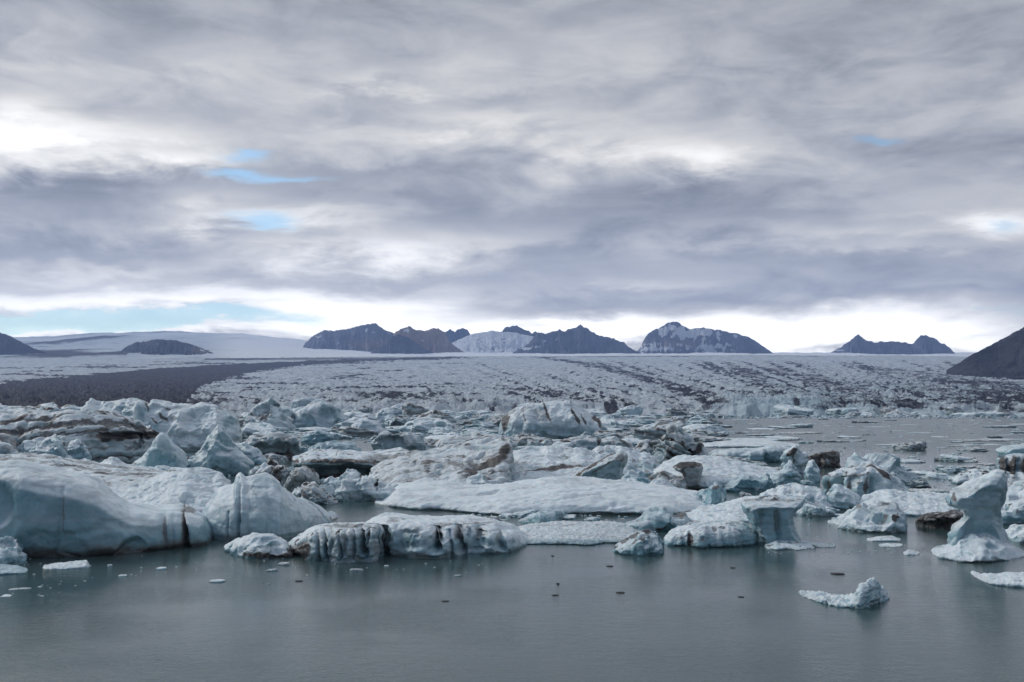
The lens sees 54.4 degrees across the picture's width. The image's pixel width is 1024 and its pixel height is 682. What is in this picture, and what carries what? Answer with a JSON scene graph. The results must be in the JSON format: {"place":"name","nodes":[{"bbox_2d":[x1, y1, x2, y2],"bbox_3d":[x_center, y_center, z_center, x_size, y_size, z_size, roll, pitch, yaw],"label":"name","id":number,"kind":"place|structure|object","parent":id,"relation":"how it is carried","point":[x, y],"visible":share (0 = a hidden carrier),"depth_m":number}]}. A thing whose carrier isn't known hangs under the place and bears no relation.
{"place":"outdoors","nodes":[
{"label":"outdoors","id":0,"kind":"place"},
{"bbox_2d":[0,332,46,354],"bbox_3d":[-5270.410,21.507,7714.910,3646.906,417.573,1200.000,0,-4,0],"label":"hill","id":1,"kind":"structure","parent":0,"point":[9,345],"depth_m":7672.33},
{"bbox_2d":[121,339,213,354],"bbox_3d":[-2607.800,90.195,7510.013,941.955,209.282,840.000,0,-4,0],"label":"hill","id":2,"kind":"structure","parent":0,"point":[161,347],"depth_m":7450.71},
{"bbox_2d":[303,323,394,351],"bbox_3d":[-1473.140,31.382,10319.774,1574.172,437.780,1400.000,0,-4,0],"label":"mountain","id":3,"kind":"structure","parent":0,"point":[372,337],"depth_m":10252.02},
{"bbox_2d":[371,334,432,353],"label":"hill","id":4,"kind":"structure","parent":0,"point":[398,344],"depth_m":9188.12},
{"bbox_2d":[394,326,462,352],"bbox_3d":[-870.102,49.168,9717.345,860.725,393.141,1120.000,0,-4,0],"label":"mountain","id":5,"kind":"structure","parent":0,"point":[434,340],"depth_m":9671.56},
{"bbox_2d":[445,328,469,342],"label":"mountain","id":6,"kind":"structure","parent":0,"point":[453,336],"depth_m":13017.49},
{"bbox_2d":[0,331,975,358],"bbox_3d":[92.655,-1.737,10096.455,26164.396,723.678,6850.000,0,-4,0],"label":"ice cap","id":7,"kind":"object","parent":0,"point":[104,345],"visible":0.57,"depth_m":9329.39},
{"bbox_2d":[452,330,532,352],"bbox_3d":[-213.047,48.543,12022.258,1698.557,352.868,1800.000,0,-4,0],"label":"snow dome","id":8,"kind":"structure","parent":0,"point":[491,341],"depth_m":11825.08},
{"bbox_2d":[0,416,1023,681],"bbox_3d":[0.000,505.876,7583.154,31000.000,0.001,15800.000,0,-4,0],"label":"water","id":9,"kind":"structure","parent":0,"point":[678,614],"depth_m":58.23},
{"bbox_2d":[0,441,18,454],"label":"iceberg","id":10,"kind":"object","parent":9,"relation":"on","point":[6,448],"visible":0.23,"depth_m":183.93},
{"bbox_2d":[0,433,19,452],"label":"iceberg","id":11,"kind":"object","parent":9,"relation":"on","point":[6,438],"visible":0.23,"depth_m":195.38},
{"bbox_2d":[0,536,27,564],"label":"iceberg","id":12,"kind":"object","parent":9,"relation":"on","point":[11,550],"visible":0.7,"depth_m":75.85},
{"bbox_2d":[0,564,27,574],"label":"ice floe","id":13,"kind":"object","parent":9,"relation":"on","point":[5,569],"visible":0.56,"depth_m":72.03},
{"bbox_2d":[0,402,81,411],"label":"iceberg","id":14,"kind":"object","parent":9,"relation":"on","point":[51,407],"visible":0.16,"depth_m":395.02},
{"bbox_2d":[28,434,72,458],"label":"iceberg","id":15,"kind":"object","parent":9,"relation":"on","point":[53,444],"visible":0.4,"depth_m":177.71},
{"bbox_2d":[42,560,89,568],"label":"ice floe","id":16,"kind":"object","parent":9,"relation":"on","point":[80,564],"visible":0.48,"depth_m":74.03},
{"bbox_2d":[66,439,91,459],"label":"ice block","id":17,"kind":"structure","parent":9,"relation":"on","point":[77,449],"depth_m":198.99},
{"bbox_2d":[0,407,158,462],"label":"iceberg","id":18,"kind":"object","parent":9,"relation":"on","point":[101,435],"visible":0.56,"depth_m":209.96},
{"bbox_2d":[0,452,164,486],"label":"iceberg","id":19,"kind":"object","parent":9,"relation":"on","point":[109,475],"visible":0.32,"depth_m":148.87},
{"bbox_2d":[0,460,211,557],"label":"iceberg","id":20,"kind":"object","parent":9,"relation":"on","point":[47,511],"visible":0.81,"depth_m":80.00},
{"bbox_2d":[81,457,175,470],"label":"iceberg","id":21,"kind":"object","parent":9,"relation":"on","point":[114,461],"visible":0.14,"depth_m":164.66},
{"bbox_2d":[80,398,241,451],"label":"iceberg","id":22,"kind":"object","parent":9,"relation":"on","point":[185,427],"visible":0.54,"depth_m":267.68},
{"bbox_2d":[133,432,189,467],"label":"iceberg","id":23,"kind":"object","parent":9,"relation":"on","point":[164,449],"visible":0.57,"depth_m":172.77},
{"bbox_2d":[110,467,230,512],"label":"iceberg","id":24,"kind":"object","parent":9,"relation":"on","point":[196,488],"visible":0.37,"depth_m":115.15},
{"bbox_2d":[189,423,253,475],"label":"iceberg","id":25,"kind":"object","parent":9,"relation":"on","point":[220,450],"visible":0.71,"depth_m":172.75},
{"bbox_2d":[240,441,267,466],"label":"iceberg","id":26,"kind":"object","parent":9,"relation":"on","point":[254,455],"visible":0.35,"depth_m":179.04},
{"bbox_2d":[224,532,293,559],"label":"iceberg","id":27,"kind":"object","parent":9,"relation":"on","point":[258,546],"visible":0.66,"depth_m":79.54},
{"bbox_2d":[242,422,278,436],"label":"ice slab","id":28,"kind":"structure","parent":9,"relation":"on","point":[249,428],"depth_m":386.02},
{"bbox_2d":[202,472,337,539],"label":"iceberg","id":29,"kind":"object","parent":9,"relation":"on","point":[242,505],"visible":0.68,"depth_m":90.91},
{"bbox_2d":[248,459,291,486],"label":"iceberg","id":30,"kind":"object","parent":9,"relation":"on","point":[278,472],"visible":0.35,"depth_m":134.01},
{"bbox_2d":[244,398,296,430],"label":"iceberg","id":31,"kind":"object","parent":9,"relation":"on","point":[267,411],"visible":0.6,"depth_m":446.33},
{"bbox_2d":[246,432,300,459],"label":"iceberg","id":32,"kind":"object","parent":9,"relation":"on","point":[284,444],"visible":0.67,"depth_m":222.41},
{"bbox_2d":[283,465,319,492],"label":"iceberg","id":33,"kind":"object","parent":9,"relation":"on","point":[299,476],"visible":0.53,"depth_m":128.18},
{"bbox_2d":[291,397,325,408],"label":"ice slab","id":34,"kind":"structure","parent":9,"relation":"on","point":[300,402],"depth_m":1141.28},
{"bbox_2d":[288,427,335,433],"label":"ice chunk","id":35,"kind":"object","parent":9,"relation":"on","point":[299,430],"visible":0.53,"depth_m":423.34},
{"bbox_2d":[292,481,339,504],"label":"iceberg","id":36,"kind":"object","parent":9,"relation":"on","point":[314,492],"visible":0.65,"depth_m":121.97},
{"bbox_2d":[300,430,334,444],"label":"ice block","id":37,"kind":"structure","parent":9,"relation":"on","point":[317,436],"depth_m":305.89},
{"bbox_2d":[293,399,348,427],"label":"iceberg","id":38,"kind":"object","parent":9,"relation":"on","point":[317,413],"visible":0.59,"depth_m":472.77},
{"bbox_2d":[308,440,361,450],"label":"ice block","id":39,"kind":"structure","parent":9,"relation":"on","point":[336,444],"depth_m":239.89},
{"bbox_2d":[288,522,385,562],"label":"iceberg","id":40,"kind":"object","parent":9,"relation":"on","point":[345,542],"visible":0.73,"depth_m":77.44},
{"bbox_2d":[292,447,408,476],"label":"iceberg","id":41,"kind":"object","parent":9,"relation":"on","point":[331,462],"visible":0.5,"depth_m":167.50},
{"bbox_2d":[318,469,398,501],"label":"iceberg","id":42,"kind":"object","parent":9,"relation":"on","point":[348,485],"visible":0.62,"depth_m":126.38},
{"bbox_2d":[337,426,379,437],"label":"ice slab","id":43,"kind":"structure","parent":9,"relation":"on","point":[355,432],"depth_m":374.73},
{"bbox_2d":[340,417,386,432],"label":"ice chunk","id":44,"kind":"object","parent":9,"relation":"on","point":[367,423],"visible":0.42,"depth_m":414.45},
{"bbox_2d":[375,407,398,419],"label":"ice chunk","id":45,"kind":"object","parent":9,"relation":"on","point":[385,413],"visible":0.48,"depth_m":848.27},
{"bbox_2d":[371,430,425,450],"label":"ice block","id":46,"kind":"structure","parent":9,"relation":"on","point":[387,439],"depth_m":243.78},
{"bbox_2d":[389,415,414,425],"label":"ice chunk","id":47,"kind":"object","parent":9,"relation":"on","point":[399,420],"visible":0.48,"depth_m":529.01},
{"bbox_2d":[401,402,429,417],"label":"ice slab","id":48,"kind":"structure","parent":9,"relation":"on","point":[410,409],"depth_m":807.68},
{"bbox_2d":[399,417,454,433],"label":"ice chunk","id":49,"kind":"object","parent":9,"relation":"on","point":[420,425],"visible":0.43,"depth_m":427.81},
{"bbox_2d":[412,409,456,422],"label":"ice chunk","id":50,"kind":"object","parent":9,"relation":"on","point":[434,413],"visible":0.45,"depth_m":692.65},
{"bbox_2d":[368,437,514,483],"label":"iceberg","id":51,"kind":"object","parent":9,"relation":"on","point":[491,460],"visible":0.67,"depth_m":151.77},
{"bbox_2d":[366,512,528,558],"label":"iceberg","id":52,"kind":"object","parent":9,"relation":"on","point":[422,536],"visible":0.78,"depth_m":81.22},
{"bbox_2d":[423,432,517,450],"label":"iceberg","id":53,"kind":"object","parent":9,"relation":"on","point":[436,443],"visible":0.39,"depth_m":263.58},
{"bbox_2d":[462,417,498,428],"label":"ice chunk","id":54,"kind":"object","parent":9,"relation":"on","point":[479,422],"visible":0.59,"depth_m":530.34},
{"bbox_2d":[1,414,1023,595],"bbox_3d":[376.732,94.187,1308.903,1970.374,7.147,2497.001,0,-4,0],"label":"brash ice","id":55,"kind":"structure","parent":9,"relation":"on","point":[930,416],"depth_m":807.29},
{"bbox_2d":[514,433,553,445],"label":"ice slab","id":56,"kind":"structure","parent":9,"relation":"on","point":[524,439],"depth_m":270.77},
{"bbox_2d":[375,476,706,514],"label":"ice floe","id":57,"kind":"object","parent":9,"relation":"on","point":[584,495],"visible":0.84,"depth_m":115.31},
{"bbox_2d":[466,473,487,484],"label":"ice block","id":58,"kind":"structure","parent":57,"relation":"on","point":[479,478],"depth_m":142.20},
{"bbox_2d":[697,482,726,504],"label":"ice block","id":59,"kind":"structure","parent":57,"relation":"on","point":[715,493],"depth_m":117.70},
{"bbox_2d":[518,510,566,523],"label":"ice floe","id":60,"kind":"object","parent":9,"relation":"on","point":[545,516],"visible":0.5,"depth_m":100.25},
{"bbox_2d":[498,400,606,439],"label":"iceberg","id":61,"kind":"object","parent":9,"relation":"on","point":[557,419],"visible":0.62,"depth_m":354.68},
{"bbox_2d":[512,445,601,481],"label":"iceberg","id":62,"kind":"object","parent":9,"relation":"on","point":[534,462],"visible":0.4,"depth_m":161.05},
{"bbox_2d":[517,520,655,544],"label":"ice floe","id":63,"kind":"object","parent":9,"relation":"on","point":[575,532],"visible":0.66,"depth_m":91.71},
{"bbox_2d":[552,436,633,450],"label":"iceberg","id":64,"kind":"object","parent":9,"relation":"on","point":[591,444],"visible":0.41,"depth_m":252.12},
{"bbox_2d":[569,450,627,479],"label":"iceberg","id":65,"kind":"object","parent":9,"relation":"on","point":[611,466],"visible":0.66,"depth_m":146.69},
{"bbox_2d":[593,430,623,438],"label":"ice chunk","id":66,"kind":"object","parent":9,"relation":"on","point":[604,434],"visible":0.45,"depth_m":325.60},
{"bbox_2d":[601,419,629,430],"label":"ice chunk","id":67,"kind":"object","parent":9,"relation":"on","point":[620,424],"visible":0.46,"depth_m":486.35},
{"bbox_2d":[592,445,660,475],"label":"iceberg","id":68,"kind":"object","parent":9,"relation":"on","point":[643,461],"visible":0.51,"depth_m":180.35},
{"bbox_2d":[617,405,642,415],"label":"ice slab","id":69,"kind":"structure","parent":9,"relation":"on","point":[633,410],"depth_m":1141.47},
{"bbox_2d":[620,470,651,483],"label":"iceberg","id":70,"kind":"object","parent":9,"relation":"on","point":[640,476],"visible":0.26,"depth_m":139.18},
{"bbox_2d":[611,529,663,555],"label":"iceberg","id":71,"kind":"object","parent":9,"relation":"on","point":[645,542],"visible":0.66,"depth_m":80.62},
{"bbox_2d":[633,439,653,454],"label":"iceberg","id":72,"kind":"object","parent":9,"relation":"on","point":[645,445],"visible":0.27,"depth_m":228.56},
{"bbox_2d":[633,427,665,439],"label":"ice slab","id":73,"kind":"structure","parent":9,"relation":"on","point":[656,433],"depth_m":319.13},
{"bbox_2d":[625,505,690,531],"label":"iceberg","id":74,"kind":"object","parent":9,"relation":"on","point":[660,518],"visible":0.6,"depth_m":95.68},
{"bbox_2d":[648,470,687,489],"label":"iceberg","id":75,"kind":"object","parent":9,"relation":"on","point":[677,481],"visible":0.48,"depth_m":140.85},
{"bbox_2d":[654,416,685,429],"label":"ice slab","id":76,"kind":"structure","parent":9,"relation":"on","point":[664,422],"depth_m":497.72},
{"bbox_2d":[650,423,707,461],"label":"iceberg","id":77,"kind":"object","parent":9,"relation":"on","point":[675,440],"visible":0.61,"depth_m":216.21},
{"bbox_2d":[673,461,702,489],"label":"iceberg","id":78,"kind":"object","parent":9,"relation":"on","point":[691,472],"visible":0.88,"depth_m":142.08},
{"bbox_2d":[682,424,729,435],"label":"ice chunk","id":79,"kind":"object","parent":9,"relation":"on","point":[706,427],"visible":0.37,"depth_m":397.12},
{"bbox_2d":[663,520,756,547],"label":"iceberg","id":80,"kind":"object","parent":9,"relation":"on","point":[717,533],"visible":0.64,"depth_m":85.34},
{"bbox_2d":[692,435,729,441],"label":"ice slab","id":81,"kind":"structure","parent":9,"relation":"on","point":[700,438],"depth_m":335.66},
{"bbox_2d":[653,454,778,488],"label":"ice floe","id":82,"kind":"object","parent":9,"relation":"on","point":[722,471],"visible":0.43,"depth_m":156.84},
{"bbox_2d":[685,495,760,521],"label":"ice floe","id":83,"kind":"object","parent":9,"relation":"on","point":[731,510],"visible":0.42,"depth_m":107.76},
{"bbox_2d":[724,473,772,491],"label":"iceberg","id":84,"kind":"object","parent":9,"relation":"on","point":[743,482],"visible":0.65,"depth_m":139.89},
{"bbox_2d":[708,445,790,462],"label":"ice floe","id":85,"kind":"object","parent":9,"relation":"on","point":[770,454],"visible":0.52,"depth_m":211.03},
{"bbox_2d":[703,440,799,447],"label":"ice floe","id":86,"kind":"object","parent":9,"relation":"on","point":[741,443],"visible":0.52,"depth_m":293.01},
{"bbox_2d":[741,495,816,549],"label":"iceberg","id":87,"kind":"object","parent":9,"relation":"on","point":[770,518],"visible":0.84,"depth_m":85.94},
{"bbox_2d":[770,460,801,487],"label":"iceberg","id":88,"kind":"object","parent":9,"relation":"on","point":[788,473],"visible":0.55,"depth_m":142.70},
{"bbox_2d":[773,404,813,416],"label":"ice slab","id":89,"kind":"structure","parent":9,"relation":"on","point":[784,410],"depth_m":1125.33},
{"bbox_2d":[780,445,808,475],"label":"iceberg","id":90,"kind":"object","parent":9,"relation":"on","point":[796,455],"visible":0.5,"depth_m":172.22},
{"bbox_2d":[759,483,832,515],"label":"iceberg","id":91,"kind":"object","parent":9,"relation":"on","point":[792,489],"visible":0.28,"depth_m":116.66},
{"bbox_2d":[804,460,820,482],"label":"iceberg","id":92,"kind":"object","parent":9,"relation":"on","point":[812,471],"visible":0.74,"depth_m":156.75},
{"bbox_2d":[804,503,834,516],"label":"ice slab","id":93,"kind":"structure","parent":9,"relation":"on","point":[813,510],"depth_m":108.31},
{"bbox_2d":[807,450,840,467],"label":"iceberg","id":94,"kind":"object","parent":9,"relation":"on","point":[829,459],"visible":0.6,"depth_m":193.16},
{"bbox_2d":[825,407,858,415],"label":"ice slab","id":95,"kind":"structure","parent":9,"relation":"on","point":[839,411],"depth_m":1144.82},
{"bbox_2d":[826,484,860,509],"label":"iceberg","id":96,"kind":"object","parent":9,"relation":"on","point":[840,497],"visible":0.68,"depth_m":115.74},
{"bbox_2d":[798,577,889,608],"bbox_3d":[20.531,15.758,61.508,5.628,2.344,5.350,-1,-4,14],"label":"ice floe","id":97,"kind":"object","parent":9,"relation":"on","point":[869,592],"visible":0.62,"depth_m":60.45},
{"bbox_2d":[821,460,909,496],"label":"iceberg","id":98,"kind":"object","parent":9,"relation":"on","point":[865,477],"visible":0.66,"depth_m":127.43},
{"bbox_2d":[827,501,907,532],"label":"iceberg","id":99,"kind":"object","parent":9,"relation":"on","point":[881,517],"visible":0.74,"depth_m":96.21},
{"bbox_2d":[844,452,917,485],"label":"iceberg","id":100,"kind":"object","parent":9,"relation":"on","point":[890,463],"visible":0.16,"depth_m":150.17},
{"bbox_2d":[880,406,901,415],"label":"ice slab","id":101,"kind":"structure","parent":9,"relation":"on","point":[887,410],"depth_m":1175.03},
{"bbox_2d":[892,441,926,450],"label":"ice slab","id":102,"kind":"structure","parent":9,"relation":"on","point":[917,446],"depth_m":267.21},
{"bbox_2d":[859,489,960,516],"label":"iceberg","id":103,"kind":"object","parent":9,"relation":"on","point":[918,504],"visible":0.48,"depth_m":113.71},
{"bbox_2d":[906,480,930,487],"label":"ice chunk","id":104,"kind":"object","parent":9,"relation":"on","point":[917,483],"visible":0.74,"depth_m":146.53},
{"bbox_2d":[908,471,952,478],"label":"ice chunk","id":105,"kind":"object","parent":9,"relation":"on","point":[927,474],"visible":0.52,"depth_m":165.69},
{"bbox_2d":[915,510,963,529],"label":"iceberg","id":106,"kind":"object","parent":9,"relation":"on","point":[945,520],"visible":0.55,"depth_m":97.69},
{"bbox_2d":[935,465,965,472],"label":"ice chunk","id":107,"kind":"object","parent":9,"relation":"on","point":[947,469],"visible":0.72,"depth_m":179.26},
{"bbox_2d":[940,454,970,461],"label":"ice slab","id":108,"kind":"structure","parent":9,"relation":"on","point":[948,457],"depth_m":215.08},
{"bbox_2d":[951,466,991,483],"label":"iceberg","id":109,"kind":"object","parent":9,"relation":"on","point":[961,477],"visible":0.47,"depth_m":154.78},
{"bbox_2d":[931,469,1023,562],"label":"iceberg","id":110,"kind":"object","parent":9,"relation":"on","point":[977,533],"visible":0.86,"depth_m":80.97},
{"bbox_2d":[950,412,1005,416],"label":"ice floe","id":111,"kind":"object","parent":9,"relation":"on","point":[978,414],"visible":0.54,"depth_m":1101.64},
{"bbox_2d":[970,571,1023,587],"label":"ice floe","id":112,"kind":"object","parent":9,"relation":"on","point":[1011,579],"visible":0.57,"depth_m":67.55},
{"bbox_2d":[986,443,1023,480],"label":"iceberg","id":113,"kind":"object","parent":9,"relation":"on","point":[1010,461],"visible":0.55,"depth_m":158.35},
{"bbox_2d":[1001,499,1023,524],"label":"iceberg","id":114,"kind":"object","parent":9,"relation":"on","point":[1012,512],"visible":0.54,"depth_m":100.74},
{"bbox_2d":[1005,480,1023,502],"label":"iceberg","id":115,"kind":"object","parent":9,"relation":"on","point":[1015,491],"visible":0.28,"depth_m":119.35},
{"bbox_2d":[1005,524,1023,543],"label":"iceberg","id":116,"kind":"object","parent":9,"relation":"on","point":[1015,532],"visible":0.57,"depth_m":89.56},
{"bbox_2d":[0,355,1023,415],"bbox_3d":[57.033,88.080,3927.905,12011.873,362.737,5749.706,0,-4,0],"label":"glacier","id":117,"kind":"object","parent":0,"point":[749,385],"visible":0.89,"depth_m":3152.14},
{"bbox_2d":[0,0,1023,352],"label":"sky","id":118,"kind":"structure","parent":0,"point":[802,176]},
{"bbox_2d":[502,325,536,336],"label":"mountain","id":119,"kind":"structure","parent":0,"point":[515,329],"depth_m":12627.56},
{"bbox_2d":[513,324,642,353],"bbox_3d":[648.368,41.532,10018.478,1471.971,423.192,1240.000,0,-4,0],"label":"mountain","id":120,"kind":"structure","parent":0,"point":[580,339],"depth_m":9950.64},
{"bbox_2d":[638,322,772,353],"bbox_3d":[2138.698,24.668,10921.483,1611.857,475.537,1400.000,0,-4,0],"label":"mountain","id":121,"kind":"structure","parent":0,"point":[673,337],"depth_m":10838.55},
{"bbox_2d":[831,334,954,354],"bbox_3d":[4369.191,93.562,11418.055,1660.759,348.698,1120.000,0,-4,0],"label":"mountain","id":122,"kind":"structure","parent":0,"point":[921,344],"depth_m":11364.44},
{"bbox_2d":[946,327,1023,378],"bbox_3d":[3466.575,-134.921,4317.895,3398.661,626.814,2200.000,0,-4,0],"label":"hill","id":123,"kind":"structure","parent":0,"point":[1002,358],"depth_m":4162.11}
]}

